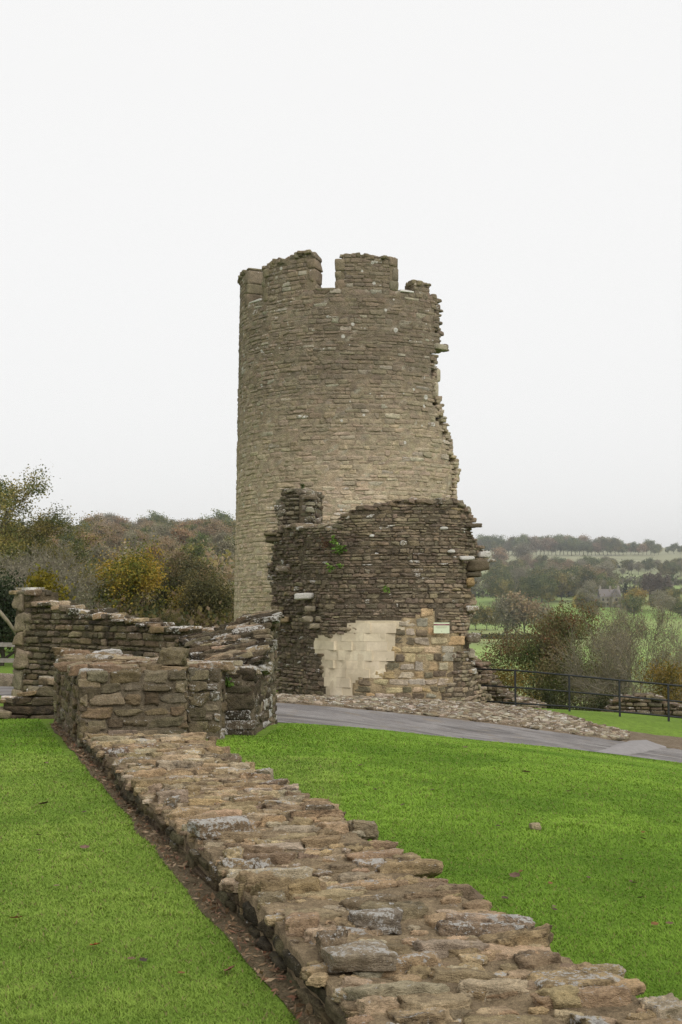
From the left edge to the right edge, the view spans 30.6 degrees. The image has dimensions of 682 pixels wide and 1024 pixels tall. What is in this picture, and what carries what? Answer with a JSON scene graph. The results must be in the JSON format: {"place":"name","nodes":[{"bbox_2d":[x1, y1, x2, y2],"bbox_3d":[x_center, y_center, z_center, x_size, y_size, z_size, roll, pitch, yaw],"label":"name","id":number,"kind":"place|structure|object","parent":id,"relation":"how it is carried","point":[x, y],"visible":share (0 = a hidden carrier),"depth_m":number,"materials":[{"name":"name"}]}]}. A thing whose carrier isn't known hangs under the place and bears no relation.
{"place":"outdoors","nodes":[
{"label":"outdoors","id":0,"kind":"place"},
{"bbox_2d":[0,548,681,1023],"bbox_3d":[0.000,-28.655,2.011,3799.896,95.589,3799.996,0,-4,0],"label":"ground","id":1,"kind":"structure","parent":0,"point":[648,724],"depth_m":7.49,"materials":[{"name":"green plant"}]},
{"bbox_2d":[0,673,13,686],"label":"kerb wall","id":2,"kind":"structure","parent":1,"relation":"on","point":[6,679],"depth_m":26.02,"materials":[{"name":"stone"}]},
{"bbox_2d":[0,642,14,662],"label":"timber fence","id":3,"kind":"object","parent":1,"relation":"on","point":[6,660],"depth_m":27.16,"materials":[{"name":"grey wood"}]},
{"bbox_2d":[0,564,31,666],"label":"ivy bush","id":4,"kind":"object","parent":1,"relation":"on","point":[8,610],"visible":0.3,"depth_m":39.65,"materials":[{"name":"green plant"}]},
{"bbox_2d":[0,459,54,571],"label":"leaning oak tree","id":5,"kind":"object","parent":1,"relation":"on","point":[8,496],"visible":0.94,"depth_m":55.14,"materials":[{"name":"green plant"}]},
{"bbox_2d":[0,676,54,718],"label":"stepped kerb wall","id":6,"kind":"structure","parent":1,"relation":"on","point":[34,702],"depth_m":15.90,"materials":[{"name":"stone"}]},
{"bbox_2d":[24,562,79,600],"bbox_3d":[-5.426,1.449,22.968,1.166,1.045,1.182,3,-5,-32],"label":"round bush","id":7,"kind":"object","parent":1,"relation":"on","point":[42,582],"visible":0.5,"depth_m":22.80,"materials":[{"name":"yellow plant"}]},
{"bbox_2d":[8,522,100,578],"bbox_3d":[-14.441,3.404,62.425,6.378,6.406,5.486,-3,-5,41],"label":"leaning oak tree","id":8,"kind":"object","parent":1,"relation":"on","point":[48,546],"visible":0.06,"depth_m":61.94,"materials":[{"name":"green plant"}]},
{"bbox_2d":[0,501,115,638],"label":"tree","id":9,"kind":"object","parent":1,"relation":"on","point":[52,522],"visible":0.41,"depth_m":60.25,"materials":[{"name":"grey plant"}]},
{"bbox_2d":[0,529,118,650],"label":"bare shrub","id":10,"kind":"object","parent":1,"relation":"on","point":[77,566],"visible":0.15,"depth_m":48.90,"materials":[{"name":"grey plant"}]},
{"bbox_2d":[0,538,118,620],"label":"bare shrub","id":11,"kind":"object","parent":1,"relation":"on","point":[71,594],"visible":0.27,"depth_m":44.80,"materials":[{"name":"grey plant"}]},
{"bbox_2d":[50,533,88,549],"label":"broadleaf tree","id":12,"kind":"object","parent":1,"relation":"on","point":[64,537],"visible":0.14,"depth_m":201.40,"materials":[{"name":"green plant"}]},
{"bbox_2d":[74,529,102,548],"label":"russet tree","id":13,"kind":"object","parent":1,"relation":"on","point":[88,538],"visible":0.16,"depth_m":210.87,"materials":[{"name":"brown plant"}]},
{"bbox_2d":[79,542,117,570],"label":"bare tree","id":14,"kind":"object","parent":1,"relation":"on","point":[99,552],"visible":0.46,"depth_m":126.33,"materials":[{"name":"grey plant"}]},
{"bbox_2d":[87,521,111,537],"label":"brown tree","id":15,"kind":"object","parent":1,"relation":"on","point":[101,531],"visible":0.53,"depth_m":356.01,"materials":[{"name":"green plant"}]},
{"bbox_2d":[87,512,113,525],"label":"brown tree","id":16,"kind":"object","parent":1,"relation":"on","point":[97,517],"visible":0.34,"depth_m":595.82,"materials":[{"name":"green plant"}]},
{"bbox_2d":[9,587,214,695],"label":"ruined wall","id":17,"kind":"structure","parent":1,"relation":"on","point":[46,620],"depth_m":19.12,"materials":[{"name":"stone"}]},
{"bbox_2d":[102,529,126,551],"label":"brown tree","id":18,"kind":"object","parent":1,"relation":"on","point":[116,539],"visible":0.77,"depth_m":262.60,"materials":[{"name":"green plant"}]},
{"bbox_2d":[3,574,233,653],"bbox_3d":[-12.760,5.588,66.799,19.481,4.746,39.530,1,-4,-14],"label":"hedge scrub","id":19,"kind":"object","parent":1,"relation":"on","point":[144,611],"visible":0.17,"depth_m":53.08,"materials":[{"name":"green plant"}]},
{"bbox_2d":[2,528,235,601],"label":"woodland","id":20,"kind":"object","parent":1,"relation":"on","point":[227,569],"visible":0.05,"depth_m":170.66,"materials":[{"name":"brown plant"}]},
{"bbox_2d":[107,518,131,539],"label":"brown tree","id":21,"kind":"object","parent":1,"relation":"on","point":[117,528],"visible":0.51,"depth_m":346.99,"materials":[{"name":"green plant"}]},
{"bbox_2d":[52,647,189,747],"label":"stone wall","id":22,"kind":"structure","parent":1,"relation":"on","point":[111,691],"depth_m":12.43,"materials":[{"name":"stone"}]},
{"bbox_2d":[111,514,133,525],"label":"russet tree","id":23,"kind":"object","parent":1,"relation":"on","point":[119,519],"visible":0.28,"depth_m":613.92,"materials":[{"name":"brown plant"}]},
{"bbox_2d":[120,530,142,549],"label":"bare tree","id":24,"kind":"object","parent":1,"relation":"on","point":[130,535],"visible":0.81,"depth_m":277.45,"materials":[{"name":"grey plant"}]},
{"bbox_2d":[130,529,152,545],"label":"brown tree","id":25,"kind":"object","parent":1,"relation":"on","point":[142,537],"visible":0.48,"depth_m":318.86,"materials":[{"name":"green plant"}]},
{"bbox_2d":[68,529,214,617],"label":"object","id":26,"kind":"object","parent":1,"relation":"on","point":[136,572],"visible":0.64,"depth_m":57.23,"materials":[{"name":"yellow plant"}]},
{"bbox_2d":[138,542,166,565],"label":"russet tree","id":27,"kind":"object","parent":1,"relation":"on","point":[158,556],"visible":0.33,"depth_m":160.69,"materials":[{"name":"brown plant"}]},
{"bbox_2d":[137,510,167,522],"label":"broadleaf tree","id":28,"kind":"object","parent":1,"relation":"on","point":[155,516],"visible":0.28,"depth_m":594.46,"materials":[{"name":"green plant"}]},
{"bbox_2d":[149,523,175,542],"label":"bare tree","id":29,"kind":"object","parent":1,"relation":"on","point":[165,530],"visible":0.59,"depth_m":300.99,"materials":[{"name":"grey plant"}]},
{"bbox_2d":[156,536,179,553],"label":"brown tree","id":30,"kind":"object","parent":1,"relation":"on","point":[164,541],"visible":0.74,"depth_m":245.04,"materials":[{"name":"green plant"}]},
{"bbox_2d":[153,609,188,625],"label":"hedge shrub","id":31,"kind":"object","parent":1,"relation":"on","point":[170,618],"visible":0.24,"depth_m":49.96,"materials":[{"name":"green plant"}]},
{"bbox_2d":[139,560,212,612],"bbox_3d":[-8.078,4.446,60.386,5.107,4.248,3.842,-3,-5,37],"label":"hedge shrub","id":32,"kind":"object","parent":1,"relation":"on","point":[174,578],"visible":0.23,"depth_m":60.11,"materials":[{"name":"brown plant"}]},
{"bbox_2d":[169,524,193,545],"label":"russet tree","id":33,"kind":"object","parent":1,"relation":"on","point":[181,532],"visible":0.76,"depth_m":291.27,"materials":[{"name":"brown plant"}]},
{"bbox_2d":[51,723,320,1023],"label":"soil strip","id":34,"kind":"object","parent":1,"relation":"on","point":[282,986],"visible":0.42,"depth_m":5.82,"materials":[{"name":"brown soil"}]},
{"bbox_2d":[49,722,320,1023],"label":"leaf litter","id":35,"kind":"object","parent":34,"relation":"on","point":[214,908],"visible":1,"depth_m":5.98,"materials":[{"name":"brown soil"}]},
{"bbox_2d":[238,883,244,914],"bbox_3d":[-0.430,1.762,5.632,0.076,0.175,0.044,-1,-4,8],"label":"loose brick","id":36,"kind":"object","parent":34,"relation":"on","point":[241,887],"visible":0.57,"depth_m":5.62,"materials":[{"name":"stone"}]},
{"bbox_2d":[141,547,234,596],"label":"hedge shrub","id":37,"kind":"object","parent":1,"relation":"on","point":[188,563],"visible":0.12,"depth_m":73.80,"materials":[{"name":"brown plant"}]},
{"bbox_2d":[174,541,211,566],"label":"broadleaf tree","id":38,"kind":"object","parent":1,"relation":"on","point":[198,550],"visible":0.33,"depth_m":143.74,"materials":[{"name":"green plant"}]},
{"bbox_2d":[164,565,234,625],"bbox_3d":[-6.214,4.312,56.391,4.663,3.879,3.508,-4,-6,44],"label":"hedge shrub","id":39,"kind":"object","parent":1,"relation":"on","point":[206,592],"visible":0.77,"depth_m":55.88,"materials":[{"name":"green plant"}]},
{"bbox_2d":[186,531,212,545],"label":"broadleaf tree","id":40,"kind":"object","parent":1,"relation":"on","point":[204,537],"visible":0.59,"depth_m":284.14,"materials":[{"name":"green plant"}]},
{"bbox_2d":[194,520,223,545],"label":"brown tree","id":41,"kind":"object","parent":1,"relation":"on","point":[212,529],"visible":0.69,"depth_m":348.78,"materials":[{"name":"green plant"}]},
{"bbox_2d":[201,508,233,520],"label":"broadleaf tree","id":42,"kind":"object","parent":1,"relation":"on","point":[221,516],"visible":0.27,"depth_m":607.12,"materials":[{"name":"green plant"}]},
{"bbox_2d":[208,530,232,545],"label":"bare tree","id":43,"kind":"object","parent":1,"relation":"on","point":[218,536],"visible":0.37,"depth_m":247.54,"materials":[{"name":"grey plant"}]},
{"bbox_2d":[213,537,234,563],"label":"bare tree","id":44,"kind":"object","parent":1,"relation":"on","point":[225,544],"visible":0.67,"depth_m":188.91,"materials":[{"name":"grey plant"}]},
{"bbox_2d":[215,519,234,537],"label":"brown tree","id":45,"kind":"object","parent":1,"relation":"on","point":[224,528],"visible":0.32,"depth_m":372.68,"materials":[{"name":"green plant"}]},
{"bbox_2d":[175,609,284,739],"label":"stepped pier","id":46,"kind":"structure","parent":1,"relation":"on","point":[241,651],"depth_m":14.05,"materials":[{"name":"stone"}]},
{"bbox_2d":[234,249,460,683],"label":"round tower","id":47,"kind":"structure","parent":1,"relation":"on","point":[339,404],"depth_m":35.20,"materials":[{"name":"stone"}]},
{"bbox_2d":[80,732,681,1023],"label":"stone wall","id":48,"kind":"structure","parent":1,"relation":"on","point":[344,920],"depth_m":5.19,"materials":[{"name":"stone"}]},
{"bbox_2d":[264,488,499,703],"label":"ruined stone wall","id":49,"kind":"structure","parent":1,"relation":"on","point":[350,627],"depth_m":29.71,"materials":[{"name":"stone"}]},
{"bbox_2d":[434,622,448,632],"bbox_3d":[2.372,2.734,29.378,0.369,0.254,0.029,0,-4,0],"label":"information sign","id":50,"kind":"object","parent":49,"relation":"attached to","point":[441,627],"visible":1,"depth_m":29.37,"materials":[{"name":"beige ceramic"}]},
{"bbox_2d":[470,605,484,629],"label":"broadleaf tree","id":51,"kind":"object","parent":1,"relation":"on","point":[474,620],"visible":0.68,"depth_m":496.65,"materials":[{"name":"green plant"}]},
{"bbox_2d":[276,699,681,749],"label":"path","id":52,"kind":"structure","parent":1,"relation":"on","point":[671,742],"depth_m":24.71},
{"bbox_2d":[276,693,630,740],"bbox_3d":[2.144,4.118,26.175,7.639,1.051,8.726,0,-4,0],"label":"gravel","id":53,"kind":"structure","parent":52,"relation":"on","point":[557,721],"depth_m":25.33,"materials":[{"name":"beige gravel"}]},
{"bbox_2d":[470,577,491,593],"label":"bare tree","id":54,"kind":"object","parent":1,"relation":"on","point":[474,588],"visible":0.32,"depth_m":714.70,"materials":[{"name":"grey plant"}]},
{"bbox_2d":[476,533,493,550],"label":"broadleaf tree","id":55,"kind":"object","parent":1,"relation":"on","point":[485,540],"visible":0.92,"depth_m":1382.05,"materials":[{"name":"green plant"}]},
{"bbox_2d":[477,602,496,629],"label":"broadleaf tree","id":56,"kind":"object","parent":1,"relation":"on","point":[487,614],"visible":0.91,"depth_m":496.78,"materials":[{"name":"green plant"}]},
{"bbox_2d":[481,573,508,601],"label":"broadleaf tree","id":57,"kind":"object","parent":1,"relation":"on","point":[489,579],"visible":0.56,"depth_m":725.66,"materials":[{"name":"green plant"}]},
{"bbox_2d":[487,534,507,550],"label":"broadleaf tree","id":58,"kind":"object","parent":1,"relation":"on","point":[497,541],"visible":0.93,"depth_m":1374.58,"materials":[{"name":"green plant"}]},
{"bbox_2d":[490,546,510,562],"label":"russet tree","id":59,"kind":"object","parent":1,"relation":"on","point":[500,553],"visible":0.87,"depth_m":1116.05,"materials":[{"name":"brown plant"}]},
{"bbox_2d":[487,571,517,596],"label":"broadleaf tree","id":60,"kind":"object","parent":1,"relation":"on","point":[498,578],"visible":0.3,"depth_m":722.63,"materials":[{"name":"green plant"}]},
{"bbox_2d":[493,576,515,598],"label":"broadleaf tree","id":61,"kind":"object","parent":1,"relation":"on","point":[502,586],"visible":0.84,"depth_m":703.16,"materials":[{"name":"green plant"}]},
{"bbox_2d":[486,594,531,640],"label":"bare tree","id":62,"kind":"object","parent":1,"relation":"on","point":[505,616],"visible":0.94,"depth_m":412.04,"materials":[{"name":"grey plant"}]},
{"bbox_2d":[473,659,546,708],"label":"ruined wall","id":63,"kind":"structure","parent":1,"relation":"on","point":[488,677],"depth_m":32.92,"materials":[{"name":"stone"}]},
{"bbox_2d":[491,656,544,701],"bbox_3d":[5.517,7.095,43.673,4.716,4.120,4.226,-1,-4,13],"label":"autumn bush","id":64,"kind":"object","parent":1,"relation":"on","point":[504,680],"visible":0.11,"depth_m":42.81,"materials":[{"name":"brown plant"}]},
{"bbox_2d":[510,533,530,549],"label":"broadleaf tree","id":65,"kind":"object","parent":1,"relation":"on","point":[520,540],"visible":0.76,"depth_m":1376.69,"materials":[{"name":"green plant"}]},
{"bbox_2d":[510,565,530,575],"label":"bare tree","id":66,"kind":"object","parent":1,"relation":"on","point":[517,569],"visible":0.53,"depth_m":785.66,"materials":[{"name":"grey plant"}]},
{"bbox_2d":[496,586,549,639],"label":"brown tree","id":67,"kind":"object","parent":1,"relation":"on","point":[527,608],"visible":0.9,"depth_m":412.39,"materials":[{"name":"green plant"}]},
{"bbox_2d":[510,542,536,558],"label":"bare tree","id":68,"kind":"object","parent":1,"relation":"on","point":[524,549],"visible":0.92,"depth_m":1118.14,"materials":[{"name":"grey plant"}]},
{"bbox_2d":[471,632,581,639],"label":"hedgerow","id":69,"kind":"object","parent":1,"relation":"on","point":[483,636],"visible":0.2,"depth_m":449.01,"materials":[{"name":"green plant"}]},
{"bbox_2d":[517,572,547,600],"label":"broadleaf tree","id":70,"kind":"object","parent":1,"relation":"on","point":[528,584],"visible":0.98,"depth_m":697.47,"materials":[{"name":"green plant"}]},
{"bbox_2d":[517,603,554,631],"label":"bare tree","id":71,"kind":"object","parent":1,"relation":"on","point":[530,623],"visible":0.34,"depth_m":412.09,"materials":[{"name":"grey plant"}]},
{"bbox_2d":[528,535,543,554],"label":"brown tree","id":72,"kind":"object","parent":1,"relation":"on","point":[533,544],"visible":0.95,"depth_m":1382.06,"materials":[{"name":"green plant"}]},
{"bbox_2d":[532,573,560,601],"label":"broadleaf tree","id":73,"kind":"object","parent":1,"relation":"on","point":[551,583],"visible":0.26,"depth_m":711.60,"materials":[{"name":"green plant"}]},
{"bbox_2d":[536,583,558,604],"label":"broadleaf tree","id":74,"kind":"object","parent":1,"relation":"on","point":[547,594],"visible":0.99,"depth_m":691.38,"materials":[{"name":"green plant"}]},
{"bbox_2d":[539,537,556,551],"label":"russet tree","id":75,"kind":"object","parent":1,"relation":"on","point":[548,543],"visible":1,"depth_m":1382.39,"materials":[{"name":"brown plant"}]},
{"bbox_2d":[474,594,623,709],"bbox_3d":[9.065,7.837,55.066,6.771,8.513,6.877,-4,-5,43],"label":"bush","id":76,"kind":"object","parent":1,"relation":"on","point":[554,624],"visible":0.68,"depth_m":53.94,"materials":[{"name":"green plant"}]},
{"bbox_2d":[521,676,603,710],"bbox_3d":[8.667,8.205,47.534,3.925,4.042,5.397,3,-5,-36],"label":"dark shrub","id":77,"kind":"object","parent":1,"relation":"on","point":[551,699],"visible":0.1,"depth_m":48.04,"materials":[{"name":"green plant"}]},
{"bbox_2d":[549,569,577,601],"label":"broadleaf tree","id":78,"kind":"object","parent":1,"relation":"on","point":[564,582],"visible":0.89,"depth_m":717.91,"materials":[{"name":"green plant"}]},
{"bbox_2d":[559,535,579,555],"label":"broadleaf tree","id":79,"kind":"object","parent":1,"relation":"on","point":[570,544],"visible":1,"depth_m":1377.03,"materials":[{"name":"green plant"}]},
{"bbox_2d":[560,564,581,596],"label":"broadleaf tree","id":80,"kind":"object","parent":1,"relation":"on","point":[574,571],"visible":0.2,"depth_m":765.94,"materials":[{"name":"green plant"}]},
{"bbox_2d":[472,559,681,597],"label":"valley hedge","id":81,"kind":"object","parent":1,"relation":"on","point":[635,582],"visible":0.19,"depth_m":910.73,"materials":[{"name":"green plant"}]},
{"bbox_2d":[476,668,681,721],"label":"metal railing","id":82,"kind":"object","parent":1,"relation":"on","point":[619,696],"visible":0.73,"depth_m":30.26,"materials":[{"name":"black metal"}]},
{"bbox_2d":[573,592,586,610],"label":"broadleaf tree","id":83,"kind":"object","parent":1,"relation":"on","point":[576,599],"visible":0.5,"depth_m":608.10,"materials":[{"name":"green plant"}]},
{"bbox_2d":[552,682,616,711],"bbox_3d":[8.820,8.112,46.267,4.857,3.638,3.532,-2,-4,23],"label":"dark shrub","id":84,"kind":"object","parent":1,"relation":"on","point":[602,704],"visible":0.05,"depth_m":46.20,"materials":[{"name":"green plant"}]},
{"bbox_2d":[574,580,597,594],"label":"bare tree","id":85,"kind":"object","parent":1,"relation":"on","point":[590,584],"visible":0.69,"depth_m":689.89,"materials":[{"name":"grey plant"}]},
{"bbox_2d":[580,541,595,555],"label":"broadleaf tree","id":86,"kind":"object","parent":1,"relation":"on","point":[587,547],"visible":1,"depth_m":1378.97,"materials":[{"name":"green plant"}]},
{"bbox_2d":[569,567,607,594],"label":"broadleaf tree","id":87,"kind":"object","parent":1,"relation":"on","point":[590,575],"visible":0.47,"depth_m":712.24,"materials":[{"name":"green plant"}]},
{"bbox_2d":[599,536,610,554],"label":"broadleaf tree","id":88,"kind":"object","parent":1,"relation":"on","point":[604,540],"visible":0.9,"depth_m":1390.49,"materials":[{"name":"green plant"}]},
{"bbox_2d":[596,571,616,593],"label":"broadleaf tree","id":89,"kind":"object","parent":1,"relation":"on","point":[610,582],"visible":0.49,"depth_m":746.79,"materials":[{"name":"green plant"}]},
{"bbox_2d":[594,564,619,579],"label":"bare tree","id":90,"kind":"object","parent":1,"relation":"on","point":[608,570],"visible":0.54,"depth_m":794.95,"materials":[{"name":"grey plant"}]},
{"bbox_2d":[542,587,681,706],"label":"bush","id":91,"kind":"object","parent":1,"relation":"on","point":[619,670],"visible":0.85,"depth_m":49.59,"materials":[{"name":"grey plant"}]},
{"bbox_2d":[604,536,622,554],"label":"broadleaf tree","id":92,"kind":"object","parent":1,"relation":"on","point":[616,542],"visible":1,"depth_m":1376.86,"materials":[{"name":"green plant"}]},
{"bbox_2d":[581,614,681,707],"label":"bare ash tree","id":93,"kind":"object","parent":1,"relation":"on","point":[593,650],"visible":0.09,"depth_m":56.53,"materials":[{"name":"grey plant"}]},
{"bbox_2d":[618,594,645,616],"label":"broadleaf tree","id":94,"kind":"object","parent":1,"relation":"on","point":[636,606],"visible":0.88,"depth_m":582.06,"materials":[{"name":"green plant"}]},
{"bbox_2d":[620,584,649,610],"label":"yellow tree","id":95,"kind":"object","parent":1,"relation":"on","point":[633,592],"visible":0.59,"depth_m":636.29,"materials":[{"name":"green plant"}]},
{"bbox_2d":[600,692,681,716],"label":"ruined wall","id":96,"kind":"structure","parent":1,"relation":"on","point":[658,707],"depth_m":33.37,"materials":[{"name":"stone"}]},
{"bbox_2d":[644,571,653,598],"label":"poplar tree","id":97,"kind":"object","parent":1,"relation":"on","point":[648,583],"visible":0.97,"depth_m":683.84,"materials":[{"name":"green plant"}]},
{"bbox_2d":[627,653,681,703],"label":"autumn bush","id":98,"kind":"object","parent":1,"relation":"on","point":[672,675],"visible":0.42,"depth_m":45.35,"materials":[{"name":"orange plant"}]},
{"bbox_2d":[636,610,681,693],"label":"bare ash tree","id":99,"kind":"object","parent":1,"relation":"on","point":[675,636],"visible":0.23,"depth_m":61.72,"materials":[{"name":"grey plant"}]},
{"bbox_2d":[655,572,664,591],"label":"poplar tree","id":100,"kind":"object","parent":1,"relation":"on","point":[659,581],"visible":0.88,"depth_m":682.84,"materials":[{"name":"green plant"}]},
{"bbox_2d":[651,592,674,616],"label":"bare tree","id":101,"kind":"object","parent":1,"relation":"on","point":[660,597],"visible":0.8,"depth_m":588.32,"materials":[{"name":"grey plant"}]},
{"bbox_2d":[0,686,681,762],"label":"path","id":102,"kind":"structure","parent":0,"point":[348,717],"depth_m":21.18,"materials":[{"name":"grey asphalt"}]},
{"bbox_2d":[597,740,666,754],"bbox_3d":[5.277,4.299,22.762,0.728,0.428,5.417,-2,-4,23],"label":"tarmac patch","id":103,"kind":"object","parent":102,"relation":"on","point":[632,747],"visible":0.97,"depth_m":22.49,"materials":[{"name":"grey asphalt"}]},
{"bbox_2d":[0,0,681,547],"label":"sky","id":104,"kind":"structure","parent":0,"point":[520,161],"materials":[{"name":"white"}]},
{"bbox_2d":[593,586,621,606],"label":"stone house","id":105,"kind":"structure","parent":0,"point":[609,592],"depth_m":669.92,"materials":[{"name":"grey stone"}]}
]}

